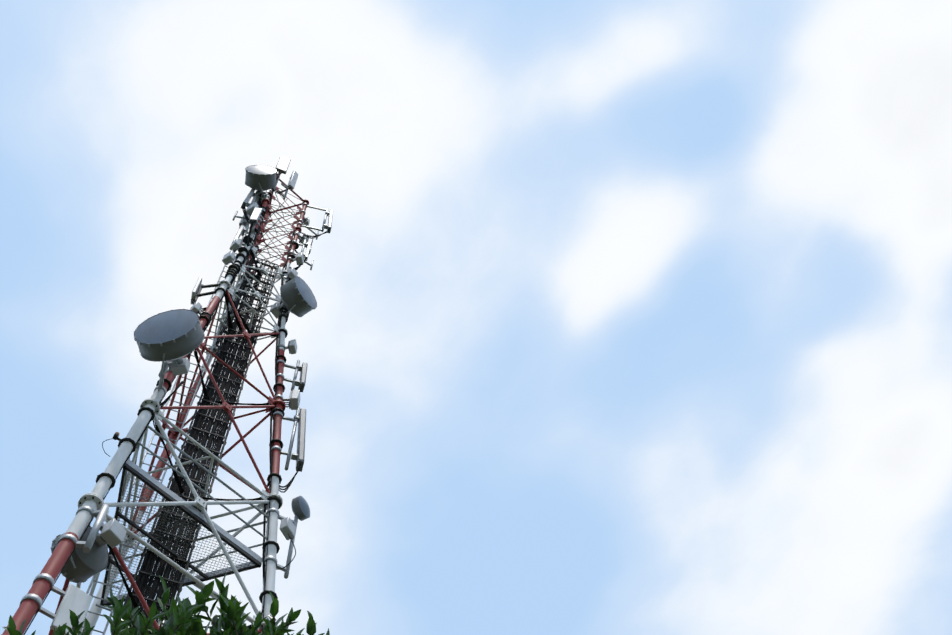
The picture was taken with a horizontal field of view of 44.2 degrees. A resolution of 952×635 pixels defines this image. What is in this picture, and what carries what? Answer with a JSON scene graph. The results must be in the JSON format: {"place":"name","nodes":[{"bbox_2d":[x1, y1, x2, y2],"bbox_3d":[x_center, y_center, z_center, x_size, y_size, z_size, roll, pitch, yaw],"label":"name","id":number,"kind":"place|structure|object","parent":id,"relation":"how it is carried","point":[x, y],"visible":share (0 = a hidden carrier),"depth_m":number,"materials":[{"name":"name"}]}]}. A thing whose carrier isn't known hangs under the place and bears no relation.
{"place":"outdoors","nodes":[
{"label":"outdoors","id":0,"kind":"place"},
{"bbox_2d":[1,155,332,634],"bbox_3d":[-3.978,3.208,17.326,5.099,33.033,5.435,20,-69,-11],"label":"telecom tower","id":1,"kind":"structure","parent":0,"point":[172,340],"depth_m":17.80,"materials":[{"name":"grey metal"}]},
{"bbox_2d":[0,0,951,634],"label":"sky","id":2,"kind":"structure","parent":0,"point":[630,317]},
{"label":"ground","id":3,"kind":"structure","parent":0,"visible":0},
{"bbox_2d":[2,574,329,634],"bbox_3d":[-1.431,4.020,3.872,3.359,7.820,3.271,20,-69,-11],"label":"tree","id":4,"kind":"object","parent":3,"relation":"on","point":[183,618],"visible":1,"depth_m":6.23,"materials":[{"name":"green plant"}]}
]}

